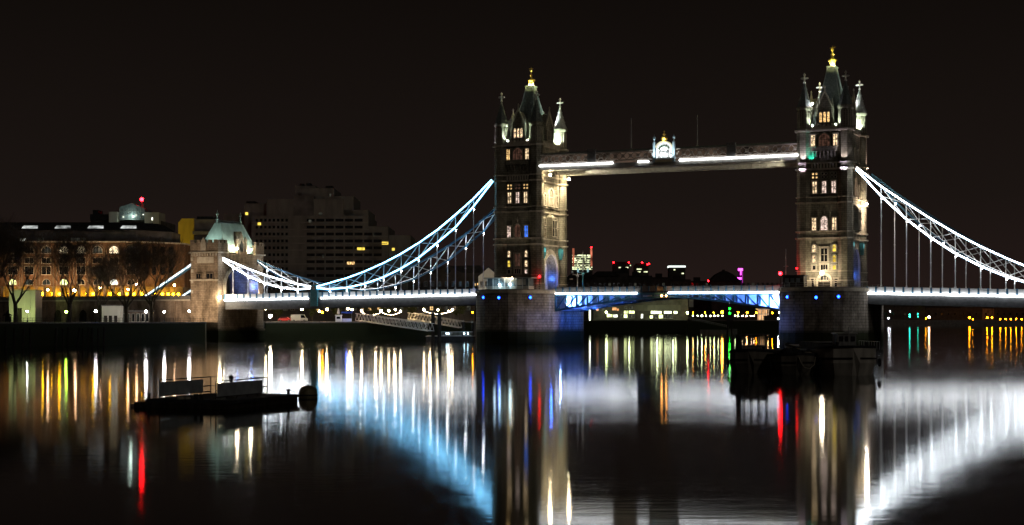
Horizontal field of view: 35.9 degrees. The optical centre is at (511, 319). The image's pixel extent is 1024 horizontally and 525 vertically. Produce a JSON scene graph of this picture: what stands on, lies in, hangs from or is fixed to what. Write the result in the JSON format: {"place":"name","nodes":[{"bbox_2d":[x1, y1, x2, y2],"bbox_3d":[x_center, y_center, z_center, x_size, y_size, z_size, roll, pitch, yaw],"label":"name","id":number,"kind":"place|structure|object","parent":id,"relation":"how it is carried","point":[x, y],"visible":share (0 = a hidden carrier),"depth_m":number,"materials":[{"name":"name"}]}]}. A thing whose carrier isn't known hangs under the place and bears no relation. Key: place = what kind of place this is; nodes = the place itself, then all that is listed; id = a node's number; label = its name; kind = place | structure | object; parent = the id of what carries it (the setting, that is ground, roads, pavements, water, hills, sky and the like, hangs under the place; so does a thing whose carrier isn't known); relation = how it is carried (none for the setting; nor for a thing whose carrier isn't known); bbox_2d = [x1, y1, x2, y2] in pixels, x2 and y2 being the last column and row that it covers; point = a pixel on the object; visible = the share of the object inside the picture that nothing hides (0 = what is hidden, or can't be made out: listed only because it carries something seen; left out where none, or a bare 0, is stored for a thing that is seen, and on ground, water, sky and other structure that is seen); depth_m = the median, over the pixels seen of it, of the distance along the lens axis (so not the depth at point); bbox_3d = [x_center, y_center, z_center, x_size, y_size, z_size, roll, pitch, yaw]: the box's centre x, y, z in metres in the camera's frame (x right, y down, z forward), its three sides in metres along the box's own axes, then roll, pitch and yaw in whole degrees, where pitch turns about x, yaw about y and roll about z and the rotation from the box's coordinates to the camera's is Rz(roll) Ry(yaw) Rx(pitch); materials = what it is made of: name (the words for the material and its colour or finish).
{"place":"outdoors","nodes":[
{"label":"outdoors","id":0,"kind":"place"},
{"bbox_2d":[8,289,42,321],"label":"stair tower","id":1,"kind":"structure","parent":0,"point":[30,301],"depth_m":470.00,"materials":[{"name":"stone"}]},
{"bbox_2d":[0,222,190,296],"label":"brick building","id":2,"kind":"structure","parent":0,"point":[101,232],"depth_m":508.00,"materials":[{"name":"brick"}]},
{"bbox_2d":[90,198,174,231],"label":"office building","id":3,"kind":"structure","parent":0,"point":[132,212],"depth_m":612.00,"materials":[{"name":"grey glass"}]},
{"bbox_2d":[263,290,301,320],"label":"dock building","id":4,"kind":"structure","parent":0,"point":[287,312],"depth_m":560.00,"materials":[{"name":"black glass"}]},
{"bbox_2d":[301,292,375,320],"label":"dock building","id":5,"kind":"structure","parent":0,"point":[328,314],"depth_m":570.00,"materials":[{"name":"brown glass"}]},
{"bbox_2d":[224,288,476,309],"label":"suspended road","id":6,"kind":"structure","parent":0,"point":[404,298],"depth_m":442.36,"materials":[{"name":"metal"}]},
{"bbox_2d":[371,290,475,320],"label":"dock building","id":7,"kind":"structure","parent":0,"point":[467,316],"depth_m":580.00,"materials":[{"name":"black glass"}]},
{"bbox_2d":[406,265,482,289],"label":"building","id":8,"kind":"structure","parent":0,"point":[424,282],"depth_m":600.00,"materials":[{"name":"black"}]},
{"bbox_2d":[477,266,493,289],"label":"gabled house","id":9,"kind":"structure","parent":0,"point":[488,271],"depth_m":570.00,"materials":[{"name":"stone"}]},
{"bbox_2d":[0,326,1023,524],"bbox_3d":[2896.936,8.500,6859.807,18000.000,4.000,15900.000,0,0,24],"label":"water","id":10,"kind":"structure","parent":0,"point":[922,425],"depth_m":88.26,"materials":[{"name":"liquid"}]},
{"bbox_2d":[130,375,299,408],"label":"mooring raft","id":11,"kind":"object","parent":10,"relation":"on","point":[230,394],"visible":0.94,"depth_m":118.01,"materials":[{"name":"metal"}]},
{"bbox_2d":[298,384,317,397],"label":"mooring buoy","id":12,"kind":"object","parent":10,"relation":"on","point":[309,392],"visible":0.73,"depth_m":130.99,"materials":[{"name":"paint"}]},
{"bbox_2d":[431,312,434,340],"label":"mooring pile","id":13,"kind":"object","parent":10,"relation":"in","point":[433,326],"visible":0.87,"depth_m":473.71,"materials":[{"name":"grey metal"}]},
{"bbox_2d":[437,313,441,340],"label":"mooring pile","id":14,"kind":"object","parent":10,"relation":"in","point":[439,326],"visible":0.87,"depth_m":473.52,"materials":[{"name":"grey metal"}]},
{"bbox_2d":[425,332,474,340],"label":"landing stage","id":15,"kind":"object","parent":10,"relation":"on","point":[457,338],"visible":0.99,"depth_m":474.00,"materials":[{"name":"metal"}]},
{"bbox_2d":[475,285,583,343],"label":"bridge pier","id":16,"kind":"structure","parent":10,"relation":"in","point":[517,316],"depth_m":412.05,"materials":[{"name":"stone"}]},
{"bbox_2d":[484,277,537,288],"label":"control cabin","id":17,"kind":"object","parent":16,"relation":"on","point":[512,283],"visible":0.89,"depth_m":416.12,"materials":[{"name":"glass"}]},
{"bbox_2d":[555,286,681,311],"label":"bascule","id":18,"kind":"object","parent":16,"relation":"attached to","point":[581,299],"visible":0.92,"depth_m":414.07,"materials":[{"name":"metal"}]},
{"bbox_2d":[726,303,732,333],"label":"navigation dolphin","id":19,"kind":"object","parent":10,"relation":"in","point":[730,322],"visible":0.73,"depth_m":699.99,"materials":[{"name":"metal"}]},
{"bbox_2d":[727,330,780,372],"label":"moored barge","id":20,"kind":"object","parent":10,"relation":"on","point":[750,358],"visible":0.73,"depth_m":189.77,"materials":[{"name":"metal"}]},
{"bbox_2d":[767,348,816,374],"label":"moored barge","id":21,"kind":"object","parent":10,"relation":"on","point":[789,361],"visible":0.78,"depth_m":184.95,"materials":[{"name":"metal"}]},
{"bbox_2d":[778,282,882,345],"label":"bridge pier","id":22,"kind":"structure","parent":10,"relation":"in","point":[813,313],"depth_m":378.72,"materials":[{"name":"stone"}]},
{"bbox_2d":[665,285,782,310],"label":"bascule","id":23,"kind":"object","parent":22,"relation":"attached to","point":[764,296],"visible":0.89,"depth_m":398.79,"materials":[{"name":"metal"}]},
{"bbox_2d":[781,275,807,286],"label":"watch cabin","id":24,"kind":"object","parent":22,"relation":"on","point":[788,279],"visible":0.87,"depth_m":384.90,"materials":[{"name":"black glass"}]},
{"bbox_2d":[784,327,880,375],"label":"moored barge","id":25,"kind":"object","parent":10,"relation":"on","point":[843,354],"visible":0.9,"depth_m":182.54,"materials":[{"name":"grey paint"}]},
{"bbox_2d":[0,0,1023,306],"label":"sky","id":26,"kind":"structure","parent":0,"point":[190,109],"materials":[{"name":"black"}]},
{"bbox_2d":[1,320,1023,338],"bbox_3d":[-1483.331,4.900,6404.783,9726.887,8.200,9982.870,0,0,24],"label":"ground","id":27,"kind":"structure","parent":0,"point":[953,322],"depth_m":1524.78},
{"bbox_2d":[0,215,29,277],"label":"plane tree","id":28,"kind":"object","parent":27,"relation":"on","point":[4,237],"visible":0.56,"depth_m":401.16,"materials":[{"name":"brown plant"}]},
{"bbox_2d":[0,219,64,321],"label":"plane tree","id":29,"kind":"object","parent":27,"relation":"on","point":[17,247],"visible":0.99,"depth_m":397.85,"materials":[{"name":"brown plant"}]},
{"bbox_2d":[40,225,102,321],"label":"plane tree","id":30,"kind":"object","parent":27,"relation":"on","point":[77,254],"visible":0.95,"depth_m":418.04,"materials":[{"name":"brown plant"}]},
{"bbox_2d":[0,322,206,347],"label":"river wall","id":31,"kind":"structure","parent":27,"relation":"on","point":[116,333],"depth_m":397.95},
{"bbox_2d":[0,318,200,322],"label":"embankment railing","id":32,"kind":"object","parent":31,"relation":"on","point":[84,320],"visible":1,"depth_m":392.34,"materials":[{"name":"metal"}]},
{"bbox_2d":[79,254,134,317],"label":"plane tree","id":33,"kind":"object","parent":27,"relation":"on","point":[90,271],"visible":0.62,"depth_m":450.89,"materials":[{"name":"brown plant"}]},
{"bbox_2d":[101,305,122,321],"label":"kiosk","id":34,"kind":"object","parent":27,"relation":"on","point":[112,313],"visible":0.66,"depth_m":445.00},
{"bbox_2d":[0,296,225,321],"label":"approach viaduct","id":35,"kind":"object","parent":27,"relation":"on","point":[176,308],"visible":0.41,"depth_m":474.19,"materials":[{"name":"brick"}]},
{"bbox_2d":[54,310,60,321],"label":"arch door","id":36,"kind":"structure","parent":35,"relation":"in","point":[57,314],"depth_m":480.59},
{"bbox_2d":[79,310,86,321],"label":"arch door","id":37,"kind":"structure","parent":35,"relation":"in","point":[82,314],"depth_m":476.73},
{"bbox_2d":[145,264,190,295],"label":"land tie","id":38,"kind":"object","parent":35,"relation":"on","point":[176,275],"visible":0.83,"depth_m":466.46,"materials":[{"name":"white metal"}]},
{"bbox_2d":[90,238,164,321],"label":"plane tree","id":39,"kind":"object","parent":27,"relation":"on","point":[126,268],"visible":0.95,"depth_m":426.19,"materials":[{"name":"brown plant"}]},
{"bbox_2d":[123,310,154,321],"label":"pavilion","id":40,"kind":"structure","parent":27,"relation":"on","point":[135,315],"depth_m":450.45,"materials":[{"name":"brick"}]},
{"bbox_2d":[103,232,191,321],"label":"plane tree","id":41,"kind":"object","parent":27,"relation":"on","point":[168,258],"visible":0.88,"depth_m":431.39,"materials":[{"name":"brown plant"}]},
{"bbox_2d":[178,216,221,243],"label":"flats","id":42,"kind":"structure","parent":27,"relation":"on","point":[199,227],"depth_m":575.00,"materials":[{"name":"yellow concrete"}]},
{"bbox_2d":[188,210,265,341],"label":"abutment tower","id":43,"kind":"structure","parent":27,"relation":"on","point":[212,271],"depth_m":461.83,"materials":[{"name":"stone"}]},
{"bbox_2d":[271,309,282,321],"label":"quay tree","id":44,"kind":"object","parent":27,"relation":"on","point":[278,312],"visible":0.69,"depth_m":529.67,"materials":[{"name":"green plant"}]},
{"bbox_2d":[291,314,307,321],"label":"parked van","id":45,"kind":"object","parent":27,"relation":"on","point":[298,317],"visible":1,"depth_m":499.14,"materials":[{"name":"beige paint"}]},
{"bbox_2d":[223,183,415,294],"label":"stepped hotel","id":46,"kind":"structure","parent":27,"relation":"on","point":[327,234],"depth_m":652.00,"materials":[{"name":"grey concrete"}]},
{"bbox_2d":[264,322,470,340],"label":"river wall","id":47,"kind":"structure","parent":27,"relation":"on","point":[277,331],"depth_m":494.48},
{"bbox_2d":[364,307,381,321],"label":"quay tree","id":48,"kind":"object","parent":27,"relation":"on","point":[375,312],"visible":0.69,"depth_m":546.90,"materials":[{"name":"green plant"}]},
{"bbox_2d":[378,307,392,319],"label":"quay tree","id":49,"kind":"object","parent":27,"relation":"on","point":[386,314],"visible":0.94,"depth_m":547.86,"materials":[{"name":"green plant"}]},
{"bbox_2d":[355,313,433,330],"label":"gangway","id":50,"kind":"object","parent":27,"relation":"on","point":[393,323],"visible":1,"depth_m":486.59,"materials":[{"name":"grey metal"}]},
{"bbox_2d":[402,307,417,316],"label":"quay tree","id":51,"kind":"object","parent":27,"relation":"on","point":[412,309],"visible":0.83,"depth_m":554.69,"materials":[{"name":"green plant"}]},
{"bbox_2d":[407,312,461,327],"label":"gangway","id":52,"kind":"object","parent":27,"relation":"on","point":[429,321],"visible":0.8,"depth_m":507.43,"materials":[{"name":"grey metal"}]},
{"bbox_2d":[453,306,465,319],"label":"quay tree","id":53,"kind":"object","parent":27,"relation":"on","point":[459,311],"visible":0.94,"depth_m":561.60,"materials":[{"name":"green plant"}]},
{"bbox_2d":[567,274,594,319],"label":"riverside block","id":54,"kind":"structure","parent":27,"relation":"on","point":[572,280],"depth_m":940.00,"materials":[{"name":"black glass"}]},
{"bbox_2d":[571,247,592,275],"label":"skyscraper","id":55,"kind":"structure","parent":27,"relation":"on","point":[585,262],"depth_m":3900.00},
{"bbox_2d":[592,271,618,286],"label":"riverside block","id":56,"kind":"structure","parent":27,"relation":"on","point":[606,278],"depth_m":960.00,"materials":[{"name":"black glass"}]},
{"bbox_2d":[612,262,630,275],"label":"skyscraper","id":57,"kind":"structure","parent":27,"relation":"on","point":[616,266],"depth_m":3900.00,"materials":[{"name":"metal"}]},
{"bbox_2d":[615,267,628,285],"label":"riverside block","id":58,"kind":"structure","parent":27,"relation":"on","point":[623,272],"depth_m":980.00,"materials":[{"name":"black glass"}]},
{"bbox_2d":[591,299,687,319],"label":"quayside restaurant","id":59,"kind":"structure","parent":27,"relation":"on","point":[660,310],"depth_m":790.70,"materials":[{"name":"grey concrete"}]},
{"bbox_2d":[628,272,651,285],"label":"riverside block","id":60,"kind":"structure","parent":27,"relation":"on","point":[635,279],"depth_m":980.00,"materials":[{"name":"black glass"}]},
{"bbox_2d":[633,262,649,275],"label":"skyscraper","id":61,"kind":"structure","parent":27,"relation":"on","point":[642,268],"depth_m":3900.00,"materials":[{"name":"metal"}]},
{"bbox_2d":[652,273,669,285],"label":"riverside block","id":62,"kind":"structure","parent":27,"relation":"on","point":[658,279],"depth_m":1000.00,"materials":[{"name":"black glass"}]},
{"bbox_2d":[667,264,685,278],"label":"skyscraper","id":63,"kind":"structure","parent":27,"relation":"on","point":[676,269],"depth_m":3900.00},
{"bbox_2d":[669,276,690,319],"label":"riverside block","id":64,"kind":"structure","parent":27,"relation":"on","point":[676,281],"depth_m":1000.00,"materials":[{"name":"black glass"}]},
{"bbox_2d":[584,320,778,332],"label":"river wall","id":65,"kind":"structure","parent":27,"relation":"on","point":[665,326],"depth_m":744.66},
{"bbox_2d":[687,317,736,332],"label":"river stairs","id":66,"kind":"structure","parent":65,"relation":"on","point":[694,326],"depth_m":735.00,"materials":[{"name":"grey paint"}]},
{"bbox_2d":[690,277,707,319],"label":"riverside block","id":67,"kind":"structure","parent":27,"relation":"on","point":[699,308],"depth_m":1020.00,"materials":[{"name":"black glass"}]},
{"bbox_2d":[707,270,740,319],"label":"domed pavilion","id":68,"kind":"structure","parent":27,"relation":"on","point":[722,278],"depth_m":1000.00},
{"bbox_2d":[737,268,742,284],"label":"neon tower","id":69,"kind":"structure","parent":27,"relation":"on","point":[740,273],"depth_m":2399.10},
{"bbox_2d":[741,283,778,319],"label":"riverside block","id":70,"kind":"structure","parent":27,"relation":"on","point":[751,314],"depth_m":1020.00,"materials":[{"name":"black glass"}]},
{"bbox_2d":[756,308,769,319],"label":"lit cabin","id":71,"kind":"object","parent":27,"relation":"on","point":[762,312],"visible":0.63,"depth_m":778.00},
{"bbox_2d":[883,305,900,319],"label":"shore building","id":72,"kind":"structure","parent":27,"relation":"on","point":[891,312],"depth_m":1640.00,"materials":[{"name":"black concrete"}]},
{"bbox_2d":[901,305,924,319],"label":"shore building","id":73,"kind":"structure","parent":27,"relation":"on","point":[906,310],"depth_m":1640.00,"materials":[{"name":"black concrete"}]},
{"bbox_2d":[925,306,959,319],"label":"shore building","id":74,"kind":"structure","parent":27,"relation":"on","point":[942,313],"depth_m":1640.00,"materials":[{"name":"black glass"}]},
{"bbox_2d":[956,307,981,319],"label":"shore building","id":75,"kind":"structure","parent":27,"relation":"on","point":[974,313],"depth_m":1640.00,"materials":[{"name":"black concrete"}]},
{"bbox_2d":[982,307,993,319],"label":"shore building","id":76,"kind":"structure","parent":27,"relation":"on","point":[988,312],"depth_m":1640.00,"materials":[{"name":"brick"}]},
{"bbox_2d":[993,307,1023,319],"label":"shore building","id":77,"kind":"structure","parent":27,"relation":"on","point":[1009,313],"depth_m":1640.00,"materials":[{"name":"black concrete"}]},
{"bbox_2d":[493,68,569,289],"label":"bridge tower","id":78,"kind":"structure","parent":0,"point":[531,215],"depth_m":422.72,"materials":[{"name":"stone"}]},
{"bbox_2d":[223,179,493,305],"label":"suspension chain","id":79,"kind":"object","parent":78,"relation":"hanging from","point":[314,291],"visible":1,"depth_m":437.56,"materials":[{"name":"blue metal"}]},
{"bbox_2d":[257,208,494,293],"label":"suspension chain","id":80,"kind":"object","parent":78,"relation":"hanging from","point":[259,262],"visible":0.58,"depth_m":453.61,"materials":[{"name":"blue metal"}]},
{"bbox_2d":[505,148,510,160],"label":"window","id":81,"kind":"structure","parent":78,"relation":"in","point":[507,150],"depth_m":422.77,"materials":[{"name":"glass"}]},
{"bbox_2d":[506,225,511,237],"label":"window","id":82,"kind":"structure","parent":78,"relation":"in","point":[508,227],"depth_m":422.67,"materials":[{"name":"glass"}]},
{"bbox_2d":[506,191,512,203],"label":"window","id":83,"kind":"structure","parent":78,"relation":"in","point":[509,193],"depth_m":422.51,"materials":[{"name":"glass"}]},
{"bbox_2d":[514,191,520,203],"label":"window","id":84,"kind":"structure","parent":78,"relation":"in","point":[517,193],"depth_m":421.54,"materials":[{"name":"glass"}]},
{"bbox_2d":[513,223,521,237],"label":"window","id":85,"kind":"structure","parent":78,"relation":"in","point":[517,227],"depth_m":421.54,"materials":[{"name":"glass"}]},
{"bbox_2d":[513,252,521,266],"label":"window","id":86,"kind":"structure","parent":78,"relation":"in","point":[517,256],"depth_m":421.54,"materials":[{"name":"glass"}]},
{"bbox_2d":[512,147,523,159],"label":"window","id":87,"kind":"structure","parent":78,"relation":"in","point":[517,153],"depth_m":421.64,"materials":[{"name":"glass"}]},
{"bbox_2d":[522,191,528,203],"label":"window","id":88,"kind":"structure","parent":78,"relation":"in","point":[525,193],"depth_m":420.61,"materials":[{"name":"glass"}]},
{"bbox_2d":[523,225,528,237],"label":"window","id":89,"kind":"structure","parent":78,"relation":"in","point":[525,227],"depth_m":420.71,"materials":[{"name":"glass"}]},
{"bbox_2d":[524,147,529,159],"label":"window","id":90,"kind":"structure","parent":78,"relation":"in","point":[527,149],"depth_m":420.61,"materials":[{"name":"glass"}]},
{"bbox_2d":[547,188,553,206],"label":"window","id":91,"kind":"structure","parent":78,"relation":"in","point":[550,195],"depth_m":427.65,"materials":[{"name":"glass"}]},
{"bbox_2d":[539,131,797,171],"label":"level walkway","id":92,"kind":"structure","parent":78,"relation":"attached to","point":[664,152],"depth_m":404.18,"materials":[{"name":"grey metal"}]},
{"bbox_2d":[559,161,796,175],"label":"level walkway","id":93,"kind":"structure","parent":78,"relation":"attached to","point":[683,168],"depth_m":419.37,"materials":[{"name":"grey metal"}]},
{"bbox_2d":[795,46,868,286],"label":"bridge tower","id":94,"kind":"structure","parent":0,"point":[831,197],"depth_m":389.14,"materials":[{"name":"stone"}]},
{"bbox_2d":[809,134,816,146],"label":"window","id":95,"kind":"structure","parent":94,"relation":"in","point":[812,136],"depth_m":389.48,"materials":[{"name":"glass"}]},
{"bbox_2d":[810,217,817,230],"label":"window","id":96,"kind":"structure","parent":94,"relation":"in","point":[813,219],"depth_m":389.38,"materials":[{"name":"glass"}]},
{"bbox_2d":[811,180,817,193],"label":"window","id":97,"kind":"structure","parent":94,"relation":"in","point":[814,183],"depth_m":389.19,"materials":[{"name":"glass"}]},
{"bbox_2d":[817,132,830,146],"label":"window","id":98,"kind":"structure","parent":94,"relation":"in","point":[824,139],"depth_m":388.43,"materials":[{"name":"glass"}]},
{"bbox_2d":[820,180,827,193],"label":"window","id":99,"kind":"structure","parent":94,"relation":"in","point":[823,182],"depth_m":388.34,"materials":[{"name":"glass"}]},
{"bbox_2d":[819,215,828,230],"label":"window","id":100,"kind":"structure","parent":94,"relation":"in","point":[824,221],"depth_m":388.38,"materials":[{"name":"glass"}]},
{"bbox_2d":[819,246,828,261],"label":"window","id":101,"kind":"structure","parent":94,"relation":"in","point":[823,250],"depth_m":388.34,"materials":[{"name":"glass"}]},
{"bbox_2d":[819,263,828,270],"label":"window","id":102,"kind":"structure","parent":94,"relation":"in","point":[822,266],"depth_m":388.43,"materials":[{"name":"glass"}]},
{"bbox_2d":[816,273,832,286],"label":"doorway","id":103,"kind":"structure","parent":94,"relation":"in","point":[823,277],"depth_m":388.34,"materials":[{"name":"stone"}]},
{"bbox_2d":[830,180,836,193],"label":"window","id":104,"kind":"structure","parent":94,"relation":"in","point":[833,183],"depth_m":387.30,"materials":[{"name":"glass"}]},
{"bbox_2d":[831,216,837,230],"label":"window","id":105,"kind":"structure","parent":94,"relation":"in","point":[834,218],"depth_m":387.30,"materials":[{"name":"glass"}]},
{"bbox_2d":[832,133,838,145],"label":"window","id":106,"kind":"structure","parent":94,"relation":"in","point":[834,135],"depth_m":387.20,"materials":[{"name":"glass"}]},
{"bbox_2d":[853,176,857,197],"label":"window","id":107,"kind":"structure","parent":94,"relation":"in","point":[855,183],"depth_m":394.26,"materials":[{"name":"glass"}]},
{"bbox_2d":[866,286,1023,307],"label":"suspended road","id":108,"kind":"structure","parent":0,"point":[964,297],"depth_m":376.64,"materials":[{"name":"metal"}]},
{"bbox_2d":[856,167,1023,288],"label":"suspension chain","id":109,"kind":"object","parent":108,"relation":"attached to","point":[860,172],"visible":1,"depth_m":377.71,"materials":[{"name":"white metal"}]},
{"bbox_2d":[871,174,1023,288],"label":"suspension chain","id":110,"kind":"object","parent":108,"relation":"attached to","point":[875,178],"visible":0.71,"depth_m":394.48,"materials":[{"name":"grey metal"}]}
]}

